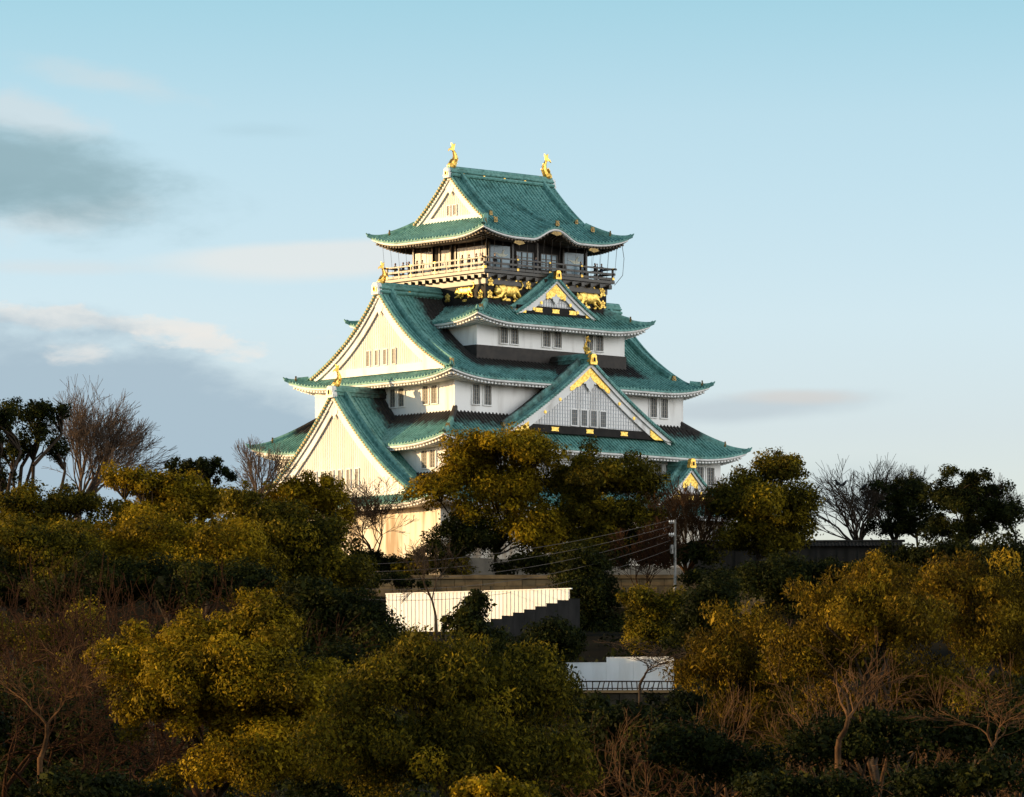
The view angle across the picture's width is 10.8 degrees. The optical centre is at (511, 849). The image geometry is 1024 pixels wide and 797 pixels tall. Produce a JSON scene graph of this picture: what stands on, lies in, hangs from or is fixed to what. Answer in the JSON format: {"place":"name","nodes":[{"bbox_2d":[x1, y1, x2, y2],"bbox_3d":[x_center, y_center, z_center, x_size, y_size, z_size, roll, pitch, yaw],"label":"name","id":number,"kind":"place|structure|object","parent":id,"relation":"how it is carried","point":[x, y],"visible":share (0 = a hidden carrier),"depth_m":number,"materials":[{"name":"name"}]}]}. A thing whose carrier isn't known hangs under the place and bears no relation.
{"place":"outdoors","nodes":[
{"label":"outdoors","id":0,"kind":"place"},
{"bbox_2d":[0,0,1023,546],"label":"sky","id":1,"kind":"structure","parent":0,"point":[822,201],"materials":[{"name":"blue"}]},
{"bbox_2d":[5,585,1023,796],"bbox_3d":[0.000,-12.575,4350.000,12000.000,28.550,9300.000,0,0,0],"label":"ground","id":2,"kind":"structure","parent":0,"point":[594,651],"depth_m":463.83,"materials":[{"name":"soil"}]},
{"bbox_2d":[0,707,13,747],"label":"evergreen tree","id":3,"kind":"object","parent":2,"relation":"on","point":[4,724],"visible":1,"depth_m":206.25,"materials":[{"name":"green plant"}]},
{"bbox_2d":[0,400,21,680],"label":"evergreen tree","id":4,"kind":"object","parent":2,"relation":"on","point":[6,424],"visible":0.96,"depth_m":399.51,"materials":[{"name":"green plant"}]},
{"bbox_2d":[0,396,72,667],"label":"evergreen tree","id":5,"kind":"object","parent":2,"relation":"on","point":[42,410],"visible":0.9,"depth_m":404.93,"materials":[{"name":"green plant"}]},
{"bbox_2d":[0,549,111,674],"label":"evergreen tree","id":6,"kind":"object","parent":2,"relation":"on","point":[3,588],"visible":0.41,"depth_m":333.74,"materials":[{"name":"green plant"}]},
{"bbox_2d":[0,636,119,794],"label":"bare tree","id":7,"kind":"object","parent":2,"relation":"on","point":[40,757],"visible":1,"depth_m":195.31,"materials":[{"name":"brown plant"}]},
{"bbox_2d":[0,514,121,679],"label":"evergreen tree","id":8,"kind":"object","parent":2,"relation":"on","point":[61,542],"visible":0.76,"depth_m":334.97,"materials":[{"name":"green plant"}]},
{"bbox_2d":[0,477,136,621],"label":"evergreen tree","id":9,"kind":"object","parent":2,"relation":"on","point":[60,506],"visible":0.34,"depth_m":371.05,"materials":[{"name":"green plant"}]},
{"bbox_2d":[0,596,150,719],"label":"evergreen tree","id":10,"kind":"object","parent":2,"relation":"on","point":[42,637],"visible":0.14,"depth_m":288.82,"materials":[{"name":"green plant"}]},
{"bbox_2d":[0,553,176,769],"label":"bare tree","id":11,"kind":"object","parent":2,"relation":"on","point":[100,630],"visible":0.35,"depth_m":248.41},
{"bbox_2d":[0,661,187,796],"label":"evergreen tree","id":12,"kind":"object","parent":2,"relation":"on","point":[18,789],"visible":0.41,"depth_m":236.79,"materials":[{"name":"plant"}]},
{"bbox_2d":[0,648,192,796],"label":"bare tree","id":13,"kind":"object","parent":2,"relation":"on","point":[7,785],"visible":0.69,"depth_m":214.34,"materials":[{"name":"plant"}]},
{"bbox_2d":[23,761,179,796],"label":"shrub","id":14,"kind":"object","parent":2,"relation":"on","point":[107,784],"visible":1,"depth_m":157.24,"materials":[{"name":"green plant"}]},
{"bbox_2d":[0,547,212,796],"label":"bare tree","id":15,"kind":"object","parent":2,"relation":"on","point":[28,643],"visible":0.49,"depth_m":260.75,"materials":[{"name":"plant"}]},
{"bbox_2d":[42,374,177,521],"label":"bare tree","id":16,"kind":"object","parent":2,"relation":"on","point":[112,439],"visible":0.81,"depth_m":448.85,"materials":[{"name":"plant"}]},
{"bbox_2d":[0,547,250,796],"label":"bare tree","id":17,"kind":"object","parent":2,"relation":"on","point":[183,742],"visible":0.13,"depth_m":273.84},
{"bbox_2d":[0,654,268,796],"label":"bare tree","id":18,"kind":"object","parent":2,"relation":"on","point":[27,784],"visible":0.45,"depth_m":212.27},
{"bbox_2d":[1,555,280,796],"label":"bare tree","id":19,"kind":"object","parent":2,"relation":"on","point":[147,724],"visible":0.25,"depth_m":267.47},
{"bbox_2d":[22,547,284,756],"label":"evergreen tree","id":20,"kind":"object","parent":2,"relation":"on","point":[250,576],"visible":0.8,"depth_m":328.72,"materials":[{"name":"green plant"}]},
{"bbox_2d":[96,459,235,736],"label":"evergreen tree","id":21,"kind":"object","parent":2,"relation":"on","point":[183,498],"visible":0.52,"depth_m":379.17,"materials":[{"name":"green plant"}]},
{"bbox_2d":[72,499,290,755],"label":"evergreen tree","id":22,"kind":"object","parent":2,"relation":"on","point":[140,537],"visible":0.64,"depth_m":336.44,"materials":[{"name":"green plant"}]},
{"bbox_2d":[164,456,237,620],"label":"evergreen tree","id":23,"kind":"object","parent":2,"relation":"on","point":[206,467],"visible":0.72,"depth_m":426.50,"materials":[{"name":"green plant"}]},
{"bbox_2d":[62,566,382,796],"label":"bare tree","id":24,"kind":"object","parent":2,"relation":"on","point":[209,792],"visible":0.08,"depth_m":279.44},
{"bbox_2d":[80,584,402,796],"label":"evergreen tree","id":25,"kind":"object","parent":2,"relation":"on","point":[249,702],"visible":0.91,"depth_m":203.18,"materials":[{"name":"green plant"}]},
{"bbox_2d":[230,434,304,591],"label":"bare tree","id":26,"kind":"object","parent":2,"relation":"on","point":[249,467],"visible":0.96,"depth_m":490.01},
{"bbox_2d":[203,478,380,607],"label":"evergreen tree","id":27,"kind":"object","parent":2,"relation":"on","point":[302,542],"visible":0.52,"depth_m":360.18,"materials":[{"name":"green plant"}]},
{"bbox_2d":[253,469,357,525],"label":"evergreen tree","id":28,"kind":"object","parent":2,"relation":"on","point":[328,496],"visible":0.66,"depth_m":490.98,"materials":[{"name":"green plant"}]},
{"bbox_2d":[260,630,403,796],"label":"evergreen tree","id":29,"kind":"object","parent":2,"relation":"on","point":[337,650],"visible":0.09,"depth_m":260.99,"materials":[{"name":"green plant"}]},
{"bbox_2d":[281,573,409,665],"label":"evergreen tree","id":30,"kind":"object","parent":2,"relation":"on","point":[325,600],"visible":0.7,"depth_m":308.93,"materials":[{"name":"green plant"}]},
{"bbox_2d":[307,471,418,572],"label":"bare tree","id":31,"kind":"object","parent":2,"relation":"on","point":[368,514],"visible":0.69,"depth_m":501.57,"materials":[{"name":"brown plant"}]},
{"bbox_2d":[329,536,407,574],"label":"shrub","id":32,"kind":"object","parent":2,"relation":"on","point":[379,554],"visible":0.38,"depth_m":501.16,"materials":[{"name":"green plant"}]},
{"bbox_2d":[363,569,431,592],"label":"shrub","id":33,"kind":"object","parent":2,"relation":"on","point":[401,584],"visible":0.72,"depth_m":491.71,"materials":[{"name":"green plant"}]},
{"bbox_2d":[387,551,480,574],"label":"shrub","id":34,"kind":"object","parent":2,"relation":"on","point":[400,566],"visible":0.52,"depth_m":500.62,"materials":[{"name":"green plant"}]},
{"bbox_2d":[396,538,477,640],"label":"bare tree","id":35,"kind":"object","parent":2,"relation":"on","point":[419,559],"visible":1,"depth_m":469.96,"materials":[{"name":"brown plant"}]},
{"bbox_2d":[287,620,612,796],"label":"evergreen tree","id":36,"kind":"object","parent":2,"relation":"on","point":[524,685],"visible":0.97,"depth_m":171.20,"materials":[{"name":"green plant"}]},
{"bbox_2d":[408,510,511,572],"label":"evergreen tree","id":37,"kind":"object","parent":2,"relation":"on","point":[472,538],"visible":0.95,"depth_m":499.97,"materials":[{"name":"green plant"}]},
{"bbox_2d":[437,588,510,729],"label":"evergreen tree","id":38,"kind":"object","parent":2,"relation":"on","point":[469,616],"visible":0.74,"depth_m":254.60,"materials":[{"name":"green plant"}]},
{"bbox_2d":[385,588,571,631],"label":"panel fence","id":39,"kind":"object","parent":2,"relation":"on","point":[416,607],"visible":0.49,"depth_m":482.36,"materials":[{"name":"metal"}]},
{"bbox_2d":[395,421,571,574],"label":"evergreen tree","id":40,"kind":"object","parent":2,"relation":"on","point":[511,488],"visible":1,"depth_m":500.00,"materials":[{"name":"green plant"}]},
{"bbox_2d":[232,143,751,574],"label":"castle keep","id":41,"kind":"structure","parent":2,"relation":"on","point":[410,369],"depth_m":531.19,"materials":[{"name":"paint"}]},
{"bbox_2d":[420,449,428,469],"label":"window","id":42,"kind":"structure","parent":41,"relation":"in","point":[424,454],"depth_m":520.40,"materials":[{"name":"white paint"}]},
{"bbox_2d":[421,385,429,405],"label":"window","id":43,"kind":"structure","parent":41,"relation":"in","point":[425,389],"depth_m":524.99,"materials":[{"name":"white paint"}]},
{"bbox_2d":[430,384,438,404],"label":"window","id":44,"kind":"structure","parent":41,"relation":"in","point":[434,388],"depth_m":523.97,"materials":[{"name":"white paint"}]},
{"bbox_2d":[471,383,480,404],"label":"window","id":45,"kind":"structure","parent":41,"relation":"in","point":[475,387],"depth_m":523.71,"materials":[{"name":"white paint"}]},
{"bbox_2d":[483,384,491,405],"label":"window","id":46,"kind":"structure","parent":41,"relation":"in","point":[487,388],"depth_m":524.74,"materials":[{"name":"white paint"}]},
{"bbox_2d":[499,327,508,344],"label":"window","id":47,"kind":"structure","parent":41,"relation":"in","point":[503,331],"depth_m":530.02,"materials":[{"name":"white paint"}]},
{"bbox_2d":[509,328,519,344],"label":"window","id":48,"kind":"structure","parent":41,"relation":"in","point":[514,333],"depth_m":530.92,"materials":[{"name":"white paint"}]},
{"bbox_2d":[516,251,533,268],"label":"sliding window","id":49,"kind":"structure","parent":41,"relation":"in","point":[522,255],"depth_m":534.83,"materials":[{"name":"white glass"}]},
{"bbox_2d":[541,331,550,347],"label":"window","id":50,"kind":"structure","parent":41,"relation":"in","point":[545,335],"depth_m":533.78,"materials":[{"name":"white paint"}]},
{"bbox_2d":[540,253,557,271],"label":"sliding window","id":51,"kind":"structure","parent":41,"relation":"in","point":[546,257],"depth_m":536.92,"materials":[{"name":"white glass"}]},
{"bbox_2d":[553,332,562,348],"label":"window","id":52,"kind":"structure","parent":41,"relation":"in","point":[557,336],"depth_m":534.76,"materials":[{"name":"white paint"}]},
{"bbox_2d":[594,335,603,352],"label":"window","id":53,"kind":"structure","parent":41,"relation":"in","point":[598,340],"depth_m":538.49,"materials":[{"name":"white paint"}]},
{"bbox_2d":[649,397,657,417],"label":"window","id":54,"kind":"structure","parent":41,"relation":"in","point":[653,401],"depth_m":539.55,"materials":[{"name":"white paint"}]},
{"bbox_2d":[659,398,668,418],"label":"window","id":55,"kind":"structure","parent":41,"relation":"in","point":[663,402],"depth_m":540.60,"materials":[{"name":"white paint"}]},
{"bbox_2d":[705,466,714,486],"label":"window","id":56,"kind":"structure","parent":41,"relation":"in","point":[709,471],"depth_m":541.79,"materials":[{"name":"white paint"}]},
{"bbox_2d":[448,766,550,796],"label":"shrub","id":57,"kind":"object","parent":2,"relation":"on","point":[480,786],"visible":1,"depth_m":117.43,"materials":[{"name":"yellow plant"}]},
{"bbox_2d":[479,625,538,671],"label":"evergreen tree","id":58,"kind":"object","parent":2,"relation":"on","point":[522,639],"visible":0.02,"depth_m":420.38,"materials":[{"name":"green plant"}]},
{"bbox_2d":[0,617,1023,796],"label":"undergrowth","id":59,"kind":"object","parent":2,"relation":"on","point":[415,793],"visible":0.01,"depth_m":372.36,"materials":[{"name":"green plant"}]},
{"bbox_2d":[445,599,579,639],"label":"stepped wall","id":60,"kind":"structure","parent":2,"relation":"on","point":[568,609],"depth_m":473.53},
{"bbox_2d":[488,548,563,574],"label":"shrub","id":61,"kind":"object","parent":2,"relation":"on","point":[521,562],"visible":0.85,"depth_m":499.35,"materials":[{"name":"green plant"}]},
{"bbox_2d":[513,611,588,671],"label":"shrub","id":62,"kind":"object","parent":2,"relation":"on","point":[564,636],"visible":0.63,"depth_m":428.82,"materials":[{"name":"green plant"}]},
{"bbox_2d":[353,575,764,613],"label":"stone wall","id":63,"kind":"structure","parent":2,"relation":"on","point":[660,582],"depth_m":497.68,"materials":[{"name":"stone"}]},
{"bbox_2d":[541,539,628,630],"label":"evergreen tree","id":64,"kind":"object","parent":2,"relation":"on","point":[594,592],"visible":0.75,"depth_m":485.00,"materials":[{"name":"green plant"}]},
{"bbox_2d":[531,435,671,560],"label":"evergreen tree","id":65,"kind":"object","parent":2,"relation":"on","point":[581,484],"visible":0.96,"depth_m":500.71,"materials":[{"name":"green plant"}]},
{"bbox_2d":[566,657,673,689],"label":"panel fence","id":66,"kind":"object","parent":2,"relation":"on","point":[618,669],"visible":0.64,"depth_m":419.99,"materials":[{"name":"metal"}]},
{"bbox_2d":[528,684,724,743],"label":"evergreen tree","id":67,"kind":"object","parent":2,"relation":"on","point":[679,700],"visible":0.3,"depth_m":298.24,"materials":[{"name":"green plant"}]},
{"bbox_2d":[535,700,718,796],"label":"evergreen tree","id":68,"kind":"object","parent":2,"relation":"on","point":[611,721],"visible":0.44,"depth_m":213.87,"materials":[{"name":"green plant"}]},
{"bbox_2d":[518,706,745,796],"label":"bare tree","id":69,"kind":"object","parent":2,"relation":"on","point":[662,789],"visible":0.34,"depth_m":189.31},
{"bbox_2d":[576,690,691,704],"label":"stone wall","id":70,"kind":"structure","parent":2,"relation":"on","point":[620,695],"depth_m":415.95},
{"bbox_2d":[571,681,675,689],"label":"railing","id":71,"kind":"object","parent":70,"relation":"on","point":[627,688],"visible":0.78,"depth_m":416.36,"materials":[{"name":"black metal"}]},
{"bbox_2d":[553,526,717,574],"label":"shrub","id":72,"kind":"object","parent":2,"relation":"on","point":[694,553],"visible":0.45,"depth_m":501.24,"materials":[{"name":"green plant"}]},
{"bbox_2d":[599,515,688,588],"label":"bare tree","id":73,"kind":"object","parent":2,"relation":"on","point":[659,559],"visible":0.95,"depth_m":494.12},
{"bbox_2d":[592,636,697,702],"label":"bare tree","id":74,"kind":"object","parent":2,"relation":"on","point":[670,657],"visible":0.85,"depth_m":412.43,"materials":[{"name":"brown plant"}]},
{"bbox_2d":[613,580,688,655],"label":"shrub","id":75,"kind":"object","parent":2,"relation":"on","point":[648,615],"visible":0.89,"depth_m":457.03,"materials":[{"name":"green plant"}]},
{"bbox_2d":[669,520,675,618],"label":"utility pole","id":76,"kind":"object","parent":2,"relation":"on","point":[674,534],"visible":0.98,"depth_m":491.89,"materials":[{"name":"concrete"}]},
{"bbox_2d":[631,475,731,573],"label":"bare tree","id":77,"kind":"object","parent":2,"relation":"on","point":[685,508],"visible":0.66,"depth_m":504.53,"materials":[{"name":"brown plant"}]},
{"bbox_2d":[546,678,816,796],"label":"bare tree","id":78,"kind":"object","parent":2,"relation":"on","point":[716,789],"visible":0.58,"depth_m":184.66,"materials":[{"name":"brown plant"}]},
{"bbox_2d":[635,716,785,796],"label":"shrub","id":79,"kind":"object","parent":2,"relation":"on","point":[702,749],"visible":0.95,"depth_m":173.76,"materials":[{"name":"green plant"}]},
{"bbox_2d":[657,562,763,674],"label":"evergreen tree","id":80,"kind":"object","parent":2,"relation":"on","point":[707,590],"visible":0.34,"depth_m":444.05,"materials":[{"name":"green plant"}]},
{"bbox_2d":[676,564,749,591],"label":"shrub","id":81,"kind":"object","parent":2,"relation":"on","point":[693,576],"visible":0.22,"depth_m":491.36,"materials":[{"name":"green plant"}]},
{"bbox_2d":[657,594,814,796],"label":"evergreen tree","id":82,"kind":"object","parent":2,"relation":"on","point":[737,664],"visible":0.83,"depth_m":204.28,"materials":[{"name":"green plant"}]},
{"bbox_2d":[697,446,829,565],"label":"evergreen tree","id":83,"kind":"object","parent":2,"relation":"on","point":[766,509],"visible":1,"depth_m":501.30,"materials":[{"name":"green plant"}]},
{"bbox_2d":[652,681,887,796],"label":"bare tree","id":84,"kind":"object","parent":2,"relation":"on","point":[777,752],"visible":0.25,"depth_m":176.01,"materials":[{"name":"brown plant"}]},
{"bbox_2d":[693,693,869,796],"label":"evergreen tree","id":85,"kind":"object","parent":2,"relation":"on","point":[795,725],"visible":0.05,"depth_m":219.64,"materials":[{"name":"green plant"}]},
{"bbox_2d":[733,547,847,638],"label":"evergreen tree","id":86,"kind":"object","parent":2,"relation":"on","point":[764,581],"visible":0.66,"depth_m":466.49,"materials":[{"name":"green plant"}]},
{"bbox_2d":[693,540,904,572],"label":"roofed wall","id":87,"kind":"structure","parent":2,"relation":"on","point":[848,550],"depth_m":534.70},
{"bbox_2d":[726,763,886,796],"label":"shrub","id":88,"kind":"object","parent":2,"relation":"on","point":[760,784],"visible":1,"depth_m":151.34,"materials":[{"name":"green plant"}]},
{"bbox_2d":[777,702,934,783],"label":"shrub","id":89,"kind":"object","parent":2,"relation":"on","point":[867,734],"visible":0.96,"depth_m":169.97,"materials":[{"name":"green plant"}]},
{"bbox_2d":[754,548,963,785],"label":"evergreen tree","id":90,"kind":"object","parent":2,"relation":"on","point":[864,610],"visible":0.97,"depth_m":197.28,"materials":[{"name":"green plant"}]},
{"bbox_2d":[800,454,917,539],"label":"bare tree","id":91,"kind":"object","parent":2,"relation":"on","point":[849,503],"visible":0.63,"depth_m":544.11,"materials":[{"name":"brown plant"}]},
{"bbox_2d":[718,637,999,796],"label":"bare tree","id":92,"kind":"object","parent":2,"relation":"on","point":[885,760],"visible":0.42,"depth_m":187.78,"materials":[{"name":"brown plant"}]},
{"bbox_2d":[807,555,925,637],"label":"evergreen tree","id":93,"kind":"object","parent":2,"relation":"on","point":[850,569],"visible":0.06,"depth_m":468.04,"materials":[{"name":"green plant"}]},
{"bbox_2d":[807,636,929,780],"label":"bare tree","id":94,"kind":"object","parent":2,"relation":"on","point":[839,742],"visible":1,"depth_m":163.33,"materials":[{"name":"brown plant"}]},
{"bbox_2d":[845,464,932,539],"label":"tree","id":95,"kind":"object","parent":2,"relation":"on","point":[882,510],"visible":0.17,"depth_m":551.62,"materials":[{"name":"plant"}]},
{"bbox_2d":[860,471,942,546],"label":"evergreen tree","id":96,"kind":"object","parent":2,"relation":"on","point":[903,498],"visible":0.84,"depth_m":523.23,"materials":[{"name":"green plant"}]},
{"bbox_2d":[788,644,1023,794],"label":"shrub","id":97,"kind":"object","parent":2,"relation":"on","point":[915,685],"visible":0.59,"depth_m":199.15,"materials":[{"name":"green plant"}]},
{"bbox_2d":[875,536,983,606],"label":"evergreen tree","id":98,"kind":"object","parent":2,"relation":"on","point":[912,553],"visible":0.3,"depth_m":479.95,"materials":[{"name":"green plant"}]},
{"bbox_2d":[838,668,1023,796],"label":"evergreen tree","id":99,"kind":"object","parent":2,"relation":"on","point":[1020,693],"visible":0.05,"depth_m":221.12,"materials":[{"name":"green plant"}]},
{"bbox_2d":[872,653,1023,796],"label":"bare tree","id":100,"kind":"object","parent":2,"relation":"on","point":[944,755],"visible":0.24,"depth_m":181.33,"materials":[{"name":"brown plant"}]},
{"bbox_2d":[888,745,1023,796],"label":"shrub","id":101,"kind":"object","parent":2,"relation":"on","point":[967,779],"visible":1,"depth_m":155.56,"materials":[{"name":"green plant"}]},
{"bbox_2d":[897,668,1023,796],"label":"bare tree","id":102,"kind":"object","parent":2,"relation":"on","point":[1018,717],"visible":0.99,"depth_m":160.29,"materials":[{"name":"brown plant"}]},
{"bbox_2d":[905,545,1023,796],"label":"evergreen tree","id":103,"kind":"object","parent":2,"relation":"on","point":[992,630],"visible":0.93,"depth_m":201.49,"materials":[{"name":"green plant"}]},
{"bbox_2d":[909,694,1023,796],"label":"shrub","id":104,"kind":"object","parent":2,"relation":"on","point":[959,737],"visible":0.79,"depth_m":170.86,"materials":[{"name":"green plant"}]},
{"bbox_2d":[915,463,1023,545],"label":"evergreen tree","id":105,"kind":"object","parent":2,"relation":"on","point":[965,495],"visible":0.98,"depth_m":513.36,"materials":[{"name":"green plant"}]},
{"bbox_2d":[934,526,1023,593],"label":"evergreen tree","id":106,"kind":"object","parent":2,"relation":"on","point":[1004,538],"visible":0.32,"depth_m":469.29,"materials":[{"name":"green plant"}]},
{"bbox_2d":[974,472,1023,538],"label":"tree","id":107,"kind":"object","parent":2,"relation":"on","point":[1010,494],"visible":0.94,"depth_m":515.45,"materials":[{"name":"plant"}]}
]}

